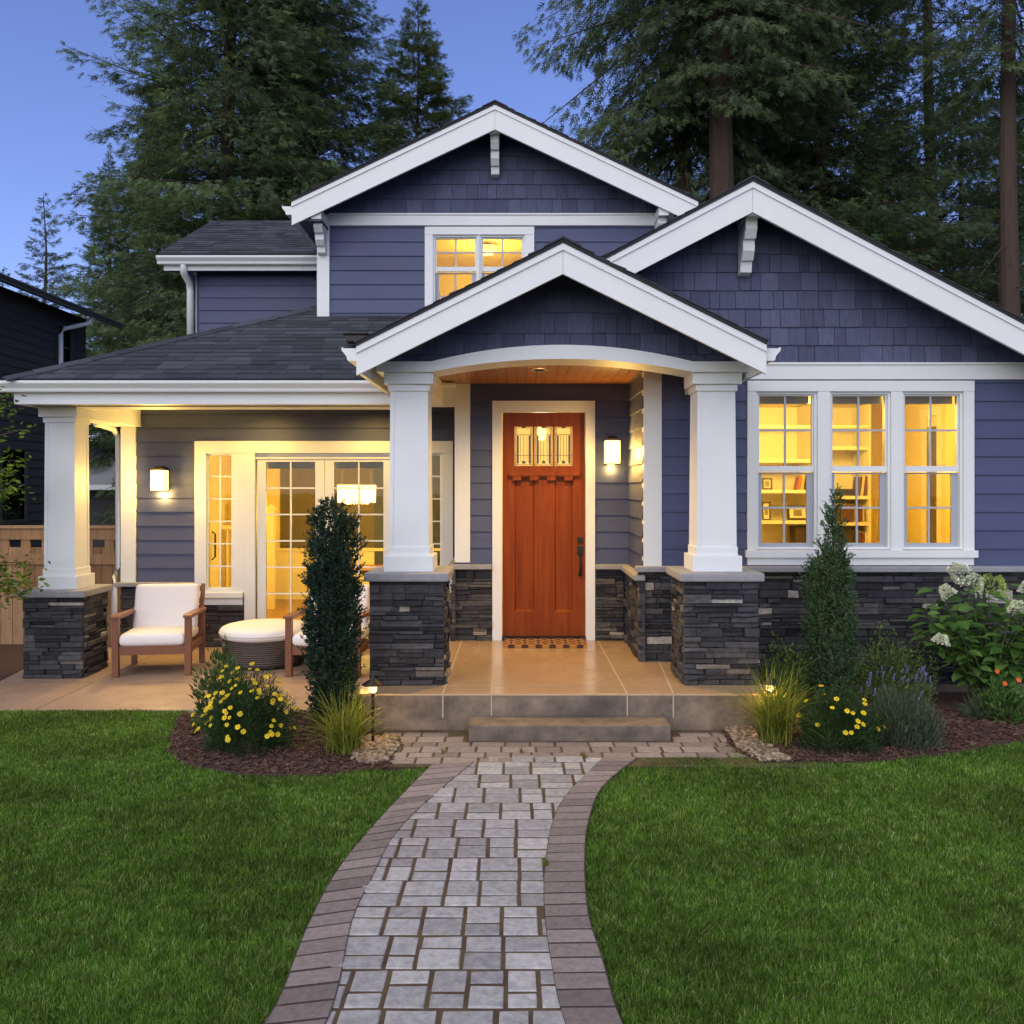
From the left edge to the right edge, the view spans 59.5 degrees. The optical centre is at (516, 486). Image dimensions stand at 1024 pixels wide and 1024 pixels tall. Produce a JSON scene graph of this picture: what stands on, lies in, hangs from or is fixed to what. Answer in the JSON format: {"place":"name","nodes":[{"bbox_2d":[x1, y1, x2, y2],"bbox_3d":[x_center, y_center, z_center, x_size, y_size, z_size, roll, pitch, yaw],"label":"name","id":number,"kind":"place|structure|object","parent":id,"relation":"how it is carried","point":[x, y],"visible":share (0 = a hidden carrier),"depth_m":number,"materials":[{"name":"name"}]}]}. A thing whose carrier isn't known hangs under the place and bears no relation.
{"place":"outdoors","nodes":[
{"label":"outdoors","id":0,"kind":"place"},
{"bbox_2d":[0,647,369,715],"bbox_3d":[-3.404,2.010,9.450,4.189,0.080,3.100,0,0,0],"label":"patio","id":1,"kind":"structure","parent":0,"point":[174,697],"depth_m":8.78,"materials":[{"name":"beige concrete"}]},
{"bbox_2d":[110,583,206,677],"bbox_3d":[-3.838,1.526,9.715,0.810,0.888,0.931,0,0,-8],"label":"armchair","id":2,"kind":"object","parent":1,"relation":"on","point":[165,619],"visible":1,"depth_m":9.77,"materials":[{"name":"white fabric"}]},
{"bbox_2d":[218,619,304,668],"bbox_3d":[-2.800,1.744,9.980,0.984,0.450,0.984,0,0,0],"label":"ottoman","id":3,"kind":"object","parent":1,"relation":"on","point":[260,643],"visible":0.79,"depth_m":9.58,"materials":[{"name":"white fabric"}]},
{"bbox_2d":[283,584,369,677],"bbox_3d":[-1.966,1.526,9.675,0.810,0.888,0.931,0,0,4],"label":"armchair","id":4,"kind":"object","parent":1,"relation":"on","point":[292,641],"visible":0.34,"depth_m":9.26,"materials":[{"name":"brown wood"}]},
{"bbox_2d":[222,504,276,608],"bbox_3d":[-4.179,1.095,14.000,0.842,1.630,0.150,0,0,0],"label":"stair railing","id":5,"kind":"object","parent":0,"point":[271,508],"visible":0.38,"depth_m":13.95,"materials":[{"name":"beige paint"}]},
{"bbox_2d":[352,565,382,572],"bbox_3d":[-1.900,1.550,13.200,1.700,0.720,0.900,0,0,0],"label":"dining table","id":6,"kind":"object","parent":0,"point":[365,569],"depth_m":12.99,"materials":[{"name":"brown wood"}]},
{"bbox_2d":[326,755,616,1023],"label":"path","id":7,"kind":"structure","parent":0,"point":[471,793],"depth_m":4.16,"materials":[{"name":"grey stone"}]},
{"bbox_2d":[332,758,637,1023],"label":"paver joints","id":8,"kind":"object","parent":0,"point":[466,993],"visible":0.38,"depth_m":4.07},
{"bbox_2d":[266,757,636,1023],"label":"path border","id":9,"kind":"object","parent":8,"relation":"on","point":[602,772],"visible":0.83,"depth_m":4.12,"materials":[{"name":"stone"}]},
{"bbox_2d":[263,757,637,1023],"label":"border joints","id":10,"kind":"object","parent":9,"relation":"on","point":[338,982],"visible":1,"depth_m":3.99,"materials":[{"name":"stone"}]},
{"bbox_2d":[540,854,550,865],"bbox_3d":[0.156,1.938,4.643,0.071,0.058,0.078,0,0,-34],"label":"weed","id":11,"kind":"object","parent":8,"relation":"on","point":[546,862],"visible":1,"depth_m":4.64,"materials":[{"name":"green plant"}]},
{"bbox_2d":[0,720,1023,1023],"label":"lawn","id":12,"kind":"structure","parent":0,"point":[586,888],"depth_m":4.46,"materials":[{"name":"plant"}]},
{"bbox_2d":[0,708,426,1023],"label":"grass","id":13,"kind":"structure","parent":12,"relation":"on","point":[119,745],"depth_m":4.64,"materials":[{"name":"green plant"}]},
{"bbox_2d":[164,709,403,780],"bbox_3d":[-1.886,1.991,6.993,2.006,0.050,1.784,0,0,0],"label":"mulch bed","id":14,"kind":"object","parent":12,"relation":"on","point":[287,774],"visible":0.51,"depth_m":6.43,"materials":[{"name":"brown wood"}]},
{"bbox_2d":[187,635,249,732],"bbox_3d":[-2.422,1.594,7.299,0.523,0.783,0.517,0,0,0],"label":"leafy shrub","id":15,"kind":"object","parent":14,"relation":"on","point":[215,684],"visible":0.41,"depth_m":7.26,"materials":[{"name":"green plant"}]},
{"bbox_2d":[191,655,299,759],"bbox_3d":[-2.037,1.628,6.789,0.821,0.718,0.772,0,0,0],"label":"coreopsis","id":16,"kind":"object","parent":14,"relation":"on","point":[258,707],"visible":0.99,"depth_m":6.67,"materials":[{"name":"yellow plant"}]},
{"bbox_2d":[296,493,368,733],"bbox_3d":[-1.452,1.010,7.072,0.548,1.922,0.537,0,0,-42],"label":"columnar yew","id":17,"kind":"object","parent":14,"relation":"on","point":[334,585],"visible":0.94,"depth_m":7.00,"materials":[{"name":"green plant"}]},
{"bbox_2d":[273,678,414,756],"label":"ornamental grass","id":18,"kind":"object","parent":14,"relation":"on","point":[345,739],"depth_m":6.58,"materials":[{"name":"green plant"}]},
{"bbox_2d":[350,691,370,731],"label":"ornamental grass","id":19,"kind":"object","parent":14,"relation":"on","point":[361,711],"depth_m":7.11,"materials":[{"name":"green plant"}]},
{"bbox_2d":[362,674,383,740],"bbox_3d":[-1.096,1.705,6.850,0.170,0.530,0.170,0,0,0],"label":"path light","id":20,"kind":"object","parent":14,"relation":"on","point":[372,683],"visible":0.97,"depth_m":6.83,"materials":[{"name":"brown metal"}]},
{"bbox_2d":[350,733,400,763],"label":"river rocks","id":21,"kind":"object","parent":14,"relation":"on","point":[364,753],"visible":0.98,"depth_m":6.62,"materials":[{"name":"beige stone"}]},
{"bbox_2d":[359,696,766,731],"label":"porch slab","id":22,"kind":"structure","parent":12,"relation":"on","point":[425,712],"depth_m":7.25,"materials":[{"name":"grey concrete"}]},
{"bbox_2d":[357,638,773,695],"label":"porch floor","id":23,"kind":"structure","parent":22,"relation":"on","point":[588,665],"depth_m":7.95,"materials":[{"name":"beige tile"}]},
{"bbox_2d":[504,638,586,647],"bbox_3d":[0.305,1.660,9.490,0.860,0.032,0.400,0,0,0],"label":"doormat","id":24,"kind":"object","parent":23,"relation":"on","point":[544,642],"visible":1,"depth_m":9.38,"materials":[{"name":"brown fabric"}]},
{"bbox_2d":[400,641,763,717],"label":"control joints","id":25,"kind":"object","parent":23,"relation":"on","point":[492,685],"visible":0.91,"depth_m":7.54,"materials":[{"name":"beige concrete"}]},
{"bbox_2d":[722,692,1023,766],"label":"mulch bed","id":26,"kind":"object","parent":12,"relation":"on","point":[946,699],"visible":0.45,"depth_m":6.96,"materials":[{"name":"brown wood"}]},
{"bbox_2d":[724,725,792,761],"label":"river rocks","id":27,"kind":"object","parent":26,"relation":"on","point":[753,742],"visible":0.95,"depth_m":6.73,"materials":[{"name":"beige stone"}]},
{"bbox_2d":[758,673,778,692],"bbox_3d":[2.001,1.725,7.080,0.170,0.490,0.170,0,0,0],"label":"path light","id":28,"kind":"object","parent":26,"relation":"on","point":[765,681],"visible":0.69,"depth_m":7.05,"materials":[{"name":"brown metal"}]},
{"bbox_2d":[706,655,845,745],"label":"ornamental grass","id":29,"kind":"object","parent":26,"relation":"on","point":[775,716],"depth_m":6.83,"materials":[{"name":"green plant"}]},
{"bbox_2d":[758,631,815,706],"bbox_3d":[2.428,1.642,8.105,0.627,0.677,0.621,0,0,35],"label":"shrub","id":30,"kind":"object","parent":26,"relation":"on","point":[793,665],"visible":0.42,"depth_m":8.06,"materials":[{"name":"green plant"}]},
{"bbox_2d":[797,483,865,700],"bbox_3d":[2.783,0.970,7.952,0.582,2.007,0.541,0,0,-44],"label":"columnar juniper","id":31,"kind":"object","parent":26,"relation":"on","point":[832,651],"visible":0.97,"depth_m":7.87,"materials":[{"name":"green plant"}]},
{"bbox_2d":[793,681,885,756],"bbox_3d":[2.427,1.721,6.748,0.668,0.552,0.652,0,0,44],"label":"coreopsis","id":32,"kind":"object","parent":26,"relation":"on","point":[860,724],"visible":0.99,"depth_m":6.67,"materials":[{"name":"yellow plant"}]},
{"bbox_2d":[718,694,1023,761],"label":"mulch chips","id":33,"kind":"object","parent":26,"relation":"on","point":[987,726],"visible":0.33,"depth_m":6.92,"materials":[{"name":"brown wood"}]},
{"bbox_2d":[849,620,939,705],"bbox_3d":[3.402,1.606,8.169,0.861,0.763,0.731,0,0,-34],"label":"shrub","id":34,"kind":"object","parent":26,"relation":"on","point":[873,668],"visible":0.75,"depth_m":8.10,"materials":[{"name":"green plant"}]},
{"bbox_2d":[860,664,950,752],"bbox_3d":[2.956,1.670,6.907,0.723,0.627,0.727,0,0,0],"label":"lavender","id":35,"kind":"object","parent":26,"relation":"on","point":[899,714],"visible":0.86,"depth_m":6.78,"materials":[{"name":"green plant"}]},
{"bbox_2d":[907,562,1023,703],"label":"hydrangea","id":36,"kind":"object","parent":26,"relation":"on","point":[983,661],"visible":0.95,"depth_m":7.91,"materials":[{"name":"green plant"}]},
{"bbox_2d":[954,688,1008,721],"bbox_3d":[3.930,1.861,7.611,0.456,0.298,0.466,0,0,-42],"label":"strappy plant","id":37,"kind":"object","parent":26,"relation":"on","point":[974,706],"visible":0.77,"depth_m":7.56,"materials":[{"name":"green plant"}]},
{"bbox_2d":[974,669,1023,725],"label":"orange flower","id":38,"kind":"object","parent":26,"relation":"on","point":[1009,698],"visible":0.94,"depth_m":7.49,"materials":[{"name":"green plant"}]},
{"bbox_2d":[0,0,1023,436],"label":"sky","id":39,"kind":"structure","parent":0,"point":[47,114],"materials":[{"name":"blue"}]},
{"bbox_2d":[379,730,835,775],"bbox_3d":[0.419,1.992,6.765,2.943,0.057,0.803,0,0,0],"label":"path apron","id":40,"kind":"object","parent":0,"point":[691,742],"visible":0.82,"depth_m":6.72,"materials":[{"name":"grey stone"}]},
{"bbox_2d":[469,716,669,740],"bbox_3d":[0.413,1.950,7.091,1.566,0.199,0.303,0,0,0],"label":"front step","id":41,"kind":"object","parent":40,"relation":"on","point":[569,728],"visible":0.76,"depth_m":6.94,"materials":[{"name":"grey concrete"}]},
{"label":"ground","id":42,"kind":"structure","parent":0,"visible":0},
{"bbox_2d":[0,267,13,289],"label":"fir tree","id":43,"kind":"object","parent":42,"relation":"on","point":[3,268],"visible":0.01,"depth_m":44.02,"materials":[{"name":"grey plant"}]},
{"bbox_2d":[0,644,23,680],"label":"side mulch bed","id":44,"kind":"object","parent":42,"relation":"on","point":[11,659],"depth_m":10.22,"materials":[{"name":"brown soil"}]},
{"bbox_2d":[0,386,50,618],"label":"young tree","id":45,"kind":"object","parent":44,"relation":"on","point":[9,585],"visible":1,"depth_m":8.52,"materials":[{"name":"green plant"}]},
{"bbox_2d":[13,193,86,311],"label":"fir tree","id":46,"kind":"object","parent":42,"relation":"on","point":[57,278],"visible":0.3,"depth_m":39.97,"materials":[{"name":"green plant"}]},
{"bbox_2d":[0,525,120,646],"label":"fence","id":47,"kind":"object","parent":42,"relation":"on","point":[102,563],"visible":0.31,"depth_m":11.33,"materials":[{"name":"brown wood"}]},
{"bbox_2d":[0,273,124,546],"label":"neighbour house","id":48,"kind":"structure","parent":42,"relation":"on","point":[35,334],"depth_m":17.16,"materials":[{"name":"grey"}]},
{"bbox_2d":[0,445,27,524],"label":"window","id":49,"kind":"structure","parent":48,"relation":"in","point":[14,515],"depth_m":16.77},
{"bbox_2d":[55,321,72,364],"bbox_3d":[-9.363,-2.880,18.515,0.095,0.940,0.670,0,0,0],"label":"window","id":50,"kind":"structure","parent":48,"relation":"in","point":[58,326],"depth_m":18.63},
{"bbox_2d":[89,443,114,546],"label":"house","id":51,"kind":"structure","parent":42,"relation":"on","point":[101,479],"depth_m":28.50,"materials":[{"name":"grey"}]},
{"bbox_2d":[64,151,147,472],"bbox_3d":[-14.023,-4.769,31.039,4.653,13.752,4.298,0,0,-26],"label":"fir tree","id":52,"kind":"object","parent":42,"relation":"on","point":[91,344],"visible":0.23,"depth_m":30.59,"materials":[{"name":"green plant"}]},
{"bbox_2d":[89,62,194,440],"bbox_3d":[-14.476,-7.562,35.934,6.557,19.378,6.057,0,0,-34],"label":"fir tree","id":53,"kind":"object","parent":42,"relation":"on","point":[160,249],"visible":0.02,"depth_m":35.42,"materials":[{"name":"green plant"}]},
{"bbox_2d":[34,0,370,524],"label":"fir tree","id":54,"kind":"object","parent":42,"relation":"on","point":[224,181],"visible":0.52,"depth_m":24.67,"materials":[{"name":"green plant"}]},
{"bbox_2d":[216,27,331,220],"bbox_3d":[-9.825,-10.356,37.971,8.461,25.003,7.815,0,0,20],"label":"fir tree","id":55,"kind":"object","parent":42,"relation":"on","point":[290,146],"visible":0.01,"depth_m":37.59,"materials":[{"name":"green plant"}]},
{"bbox_2d":[215,0,405,220],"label":"fir tree","id":56,"kind":"object","parent":42,"relation":"on","point":[341,89],"visible":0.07,"depth_m":30.06,"materials":[{"name":"green plant"}]},
{"bbox_2d":[354,0,473,161],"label":"spruce tree","id":57,"kind":"object","parent":42,"relation":"on","point":[404,106],"visible":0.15,"depth_m":32.43,"materials":[{"name":"green plant"}]},
{"bbox_2d":[0,100,1023,691],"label":"house","id":58,"kind":"structure","parent":42,"relation":"on","point":[392,328],"depth_m":9.10,"materials":[{"name":"blue paint"}]},
{"bbox_2d":[149,466,169,491],"bbox_3d":[-4.321,-0.092,10.877,0.180,0.315,0.225,0,0,0],"label":"wall lantern","id":59,"kind":"object","parent":58,"relation":"attached to","point":[159,478],"depth_m":10.78,"materials":[{"name":"white glass"}]},
{"bbox_2d":[211,475,224,586],"bbox_3d":[-4.606,0.865,13.800,0.099,2.090,0.900,0,0,0],"label":"interior door","id":60,"kind":"structure","parent":58,"relation":"in","point":[215,481],"depth_m":13.85,"materials":[{"name":"beige paint"}]},
{"bbox_2d":[257,459,324,620],"bbox_3d":[-2.774,0.752,11.066,0.822,2.175,0.092,0,0,0],"label":"french door","id":61,"kind":"structure","parent":58,"relation":"in","point":[262,464],"depth_m":11.02,"materials":[{"name":"white paint"}]},
{"bbox_2d":[337,469,375,503],"bbox_3d":[-2.351,-0.361,13.200,0.570,1.239,0.428,0,0,0],"label":"chandelier","id":62,"kind":"object","parent":58,"relation":"hanging from","point":[367,496],"visible":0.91,"depth_m":13.07,"materials":[{"name":"white"}]},
{"bbox_2d":[325,459,389,621],"bbox_3d":[-1.941,0.752,11.066,0.822,2.175,0.092,0,0,0],"label":"french door","id":63,"kind":"structure","parent":58,"relation":"in","point":[330,464],"depth_m":11.02,"materials":[{"name":"white paint"}]},
{"bbox_2d":[433,235,477,301],"bbox_3d":[-0.744,-2.535,11.047,0.551,1.096,0.105,0,0,0],"label":"window","id":64,"kind":"structure","parent":58,"relation":"in","point":[455,270],"depth_m":11.02,"materials":[{"name":"white paint"}]},
{"bbox_2d":[483,243,496,255],"bbox_3d":[-0.400,-3.249,12.300,0.280,0.139,0.280,0,0,0],"label":"ceiling lamp","id":65,"kind":"object","parent":58,"relation":"attached to","point":[488,247],"visible":0.66,"depth_m":12.20,"materials":[{"name":"white glass"}]},
{"bbox_2d":[480,235,524,278],"bbox_3d":[-0.170,-2.535,11.047,0.556,1.096,0.105,0,0,0],"label":"window","id":66,"kind":"structure","parent":58,"relation":"in","point":[483,270],"depth_m":11.01,"materials":[{"name":"white paint"}]},
{"bbox_2d":[531,369,547,370],"bbox_3d":[0.220,-1.117,8.600,0.170,0.006,0.170,0,0,0],"label":"recessed light","id":67,"kind":"object","parent":58,"relation":"attached to","point":[539,369],"visible":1,"depth_m":8.59,"materials":[{"name":"white paint"}]},
{"bbox_2d":[503,413,584,635],"bbox_3d":[0.301,0.414,9.786,0.901,2.442,0.118,0,0,0],"label":"front door","id":68,"kind":"structure","parent":58,"relation":"in","point":[544,453],"depth_m":9.80,"materials":[{"name":"brown wood"}]},
{"bbox_2d":[603,436,620,464],"bbox_3d":[1.032,-0.388,9.668,0.180,0.315,0.225,0,0,0],"label":"wall lantern","id":69,"kind":"object","parent":58,"relation":"attached to","point":[611,450],"depth_m":9.57,"materials":[{"name":"white glass"}]},
{"bbox_2d":[757,392,816,549],"bbox_3d":[2.605,-0.152,8.697,0.588,1.523,0.105,0,0,0],"label":"window","id":70,"kind":"structure","parent":58,"relation":"in","point":[811,478],"depth_m":8.67,"materials":[{"name":"white paint"}]},
{"bbox_2d":[758,404,870,542],"bbox_3d":[3.556,0.275,11.895,2.073,2.689,0.590,0,0,0],"label":"bookcase","id":71,"kind":"object","parent":58,"relation":"on","point":[771,448],"visible":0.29,"depth_m":12.17,"materials":[{"name":"beige paint"}]},
{"bbox_2d":[762,502,770,519],"bbox_3d":[3.265,0.321,11.705,0.112,0.241,0.049,0,0,0],"label":"picture frame","id":72,"kind":"object","parent":71,"relation":"on","point":[766,514],"visible":0.85,"depth_m":11.70,"materials":[{"name":"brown wood"}]},
{"bbox_2d":[762,478,772,489],"bbox_3d":[3.276,-0.034,11.699,0.134,0.155,0.039,0,0,0],"label":"picture frame","id":73,"kind":"object","parent":71,"relation":"on","point":[767,484],"visible":0.91,"depth_m":11.70,"materials":[{"name":"brown wood"}]},
{"bbox_2d":[787,505,805,519],"bbox_3d":[3.674,0.343,11.702,0.273,0.196,0.044,0,0,0],"label":"picture frame","id":74,"kind":"object","parent":71,"relation":"on","point":[796,514],"visible":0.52,"depth_m":11.70,"materials":[{"name":"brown wood"}]},
{"bbox_2d":[789,526,805,542],"bbox_3d":[3.738,0.693,11.820,0.201,0.338,0.252,0,0,0],"label":"storage box","id":75,"kind":"object","parent":71,"relation":"on","point":[797,534],"visible":0.55,"depth_m":11.70,"materials":[{"name":"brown wood"}]},
{"bbox_2d":[794,477,800,489],"bbox_3d":[3.680,-0.042,11.725,0.053,0.170,0.170,0,0,0],"label":"book","id":76,"kind":"object","parent":71,"relation":"on","point":[797,483],"visible":1,"depth_m":11.68,"materials":[{"name":"paper"}]},
{"bbox_2d":[798,475,804,489],"bbox_3d":[3.724,-0.053,11.725,0.064,0.193,0.170,0,0,0],"label":"book","id":77,"kind":"object","parent":71,"relation":"on","point":[802,482],"visible":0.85,"depth_m":11.64,"materials":[{"name":"paper"}]},
{"bbox_2d":[835,526,854,542],"bbox_3d":[4.304,0.693,11.820,0.285,0.338,0.252,0,0,0],"label":"storage box","id":78,"kind":"object","parent":71,"relation":"on","point":[849,531],"visible":0.16,"depth_m":11.70,"materials":[{"name":"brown wood"}]},
{"bbox_2d":[835,489,854,495],"bbox_3d":[4.335,0.077,11.820,0.213,0.088,0.252,0,0,0],"label":"storage box","id":79,"kind":"object","parent":71,"relation":"on","point":[849,492],"visible":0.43,"depth_m":11.70,"materials":[{"name":"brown wood"}]},
{"bbox_2d":[843,504,846,521],"bbox_3d":[4.274,0.349,11.725,0.038,0.229,0.170,0,0,0],"label":"book","id":80,"kind":"object","parent":71,"relation":"on","point":[845,512],"visible":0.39,"depth_m":11.64,"materials":[{"name":"paper"}]},
{"bbox_2d":[847,505,849,521],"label":"book","id":81,"kind":"object","parent":71,"relation":"on","point":[848,514],"visible":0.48,"depth_m":11.64,"materials":[{"name":"paper"}]},
{"bbox_2d":[846,504,851,521],"bbox_3d":[4.348,0.349,11.725,0.020,0.229,0.170,0,0,0],"label":"book","id":82,"kind":"object","parent":71,"relation":"on","point":[850,512],"visible":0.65,"depth_m":11.64,"materials":[{"name":"paper"}]},
{"bbox_2d":[851,504,853,521],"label":"book","id":83,"kind":"object","parent":71,"relation":"on","point":[852,513],"visible":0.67,"depth_m":11.64,"materials":[{"name":"paper"}]},
{"bbox_2d":[852,477,861,495],"bbox_3d":[4.454,-0.003,11.725,0.073,0.249,0.170,0,0,0],"label":"book","id":84,"kind":"object","parent":71,"relation":"on","point":[859,482],"visible":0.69,"depth_m":11.64,"materials":[{"name":"paper"}]},
{"bbox_2d":[858,531,860,542],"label":"book","id":85,"kind":"object","parent":71,"relation":"on","point":[859,536],"visible":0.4,"depth_m":11.64,"materials":[{"name":"paper"}]},
{"bbox_2d":[858,505,862,521],"bbox_3d":[4.481,0.353,11.725,0.038,0.222,0.170,0,0,0],"label":"book","id":86,"kind":"object","parent":71,"relation":"on","point":[860,515],"visible":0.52,"depth_m":11.64,"materials":[{"name":"paper"}]},
{"bbox_2d":[858,475,865,495],"bbox_3d":[4.505,-0.014,11.725,0.064,0.270,0.170,0,0,0],"label":"book","id":87,"kind":"object","parent":71,"relation":"on","point":[862,485],"visible":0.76,"depth_m":11.64,"materials":[{"name":"paper"}]},
{"bbox_2d":[861,532,863,542],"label":"book","id":88,"kind":"object","parent":71,"relation":"on","point":[862,537],"visible":0.32,"depth_m":11.64,"materials":[{"name":"paper"}]},
{"bbox_2d":[863,476,866,495],"bbox_3d":[4.549,-0.009,11.725,0.064,0.259,0.170,0,0,0],"label":"book","id":89,"kind":"object","parent":71,"relation":"on","point":[865,490],"visible":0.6,"depth_m":11.64,"materials":[{"name":"paper"}]},
{"bbox_2d":[864,533,866,542],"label":"book","id":90,"kind":"object","parent":71,"relation":"on","point":[865,537],"visible":0.28,"depth_m":11.64,"materials":[{"name":"paper"}]},
{"bbox_2d":[830,392,889,549],"bbox_3d":[3.314,-0.152,8.697,0.588,1.523,0.105,0,0,0],"label":"window","id":91,"kind":"structure","parent":58,"relation":"in","point":[884,478],"depth_m":8.67,"materials":[{"name":"white paint"}]},
{"bbox_2d":[927,426,936,542],"bbox_3d":[5.182,0.435,11.120,0.034,2.350,0.280,0,0,0],"label":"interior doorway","id":92,"kind":"structure","parent":58,"relation":"in","point":[933,477],"depth_m":11.09,"materials":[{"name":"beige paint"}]},
{"bbox_2d":[903,392,961,549],"bbox_3d":[4.012,-0.152,8.697,0.583,1.523,0.105,0,0,0],"label":"window","id":93,"kind":"structure","parent":58,"relation":"in","point":[955,507],"depth_m":8.68,"materials":[{"name":"white paint"}]},
{"bbox_2d":[511,0,845,218],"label":"hemlock tree","id":94,"kind":"object","parent":42,"relation":"on","point":[681,158],"visible":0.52,"depth_m":23.35,"materials":[{"name":"green plant"}]},
{"bbox_2d":[548,0,900,202],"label":"fir tree","id":95,"kind":"object","parent":42,"relation":"on","point":[718,66],"visible":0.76,"depth_m":22.20,"materials":[{"name":"green plant"}]},
{"bbox_2d":[656,3,922,230],"bbox_3d":[9.152,-12.393,31.014,9.228,29.126,9.086,0,0,31],"label":"hemlock tree","id":96,"kind":"object","parent":42,"relation":"on","point":[835,130],"visible":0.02,"depth_m":29.45,"materials":[{"name":"green plant"}]},
{"bbox_2d":[690,0,1023,317],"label":"fir tree","id":97,"kind":"object","parent":42,"relation":"on","point":[820,156],"visible":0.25,"depth_m":25.54,"materials":[{"name":"green plant"}]},
{"bbox_2d":[839,90,971,272],"bbox_3d":[15.810,-7.494,37.928,11.233,19.568,11.686,0,0,42],"label":"spruce tree","id":98,"kind":"object","parent":42,"relation":"on","point":[913,150],"visible":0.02,"depth_m":37.38,"materials":[{"name":"green plant"}]},
{"bbox_2d":[833,0,1023,272],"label":"fir tree","id":99,"kind":"object","parent":42,"relation":"on","point":[975,147],"visible":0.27,"depth_m":27.80,"materials":[{"name":"green plant"}]},
{"bbox_2d":[896,50,999,295],"bbox_3d":[17.484,-5.503,34.770,7.269,23.300,7.383,0,0,21],"label":"hemlock tree","id":100,"kind":"object","parent":42,"relation":"on","point":[964,202],"visible":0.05,"depth_m":34.77,"materials":[{"name":"green plant"}]},
{"bbox_2d":[891,0,1023,316],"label":"fir tree","id":101,"kind":"object","parent":42,"relation":"on","point":[1008,65],"visible":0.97,"depth_m":20.38,"materials":[{"name":"green plant"}]},
{"bbox_2d":[939,83,1023,315],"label":"fir tree","id":102,"kind":"object","parent":42,"relation":"on","point":[980,218],"visible":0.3,"depth_m":26.91,"materials":[{"name":"green plant"}]},
{"bbox_2d":[939,41,1023,317],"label":"spruce tree","id":103,"kind":"object","parent":42,"relation":"on","point":[977,260],"visible":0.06,"depth_m":31.11,"materials":[{"name":"green plant"}]}
]}

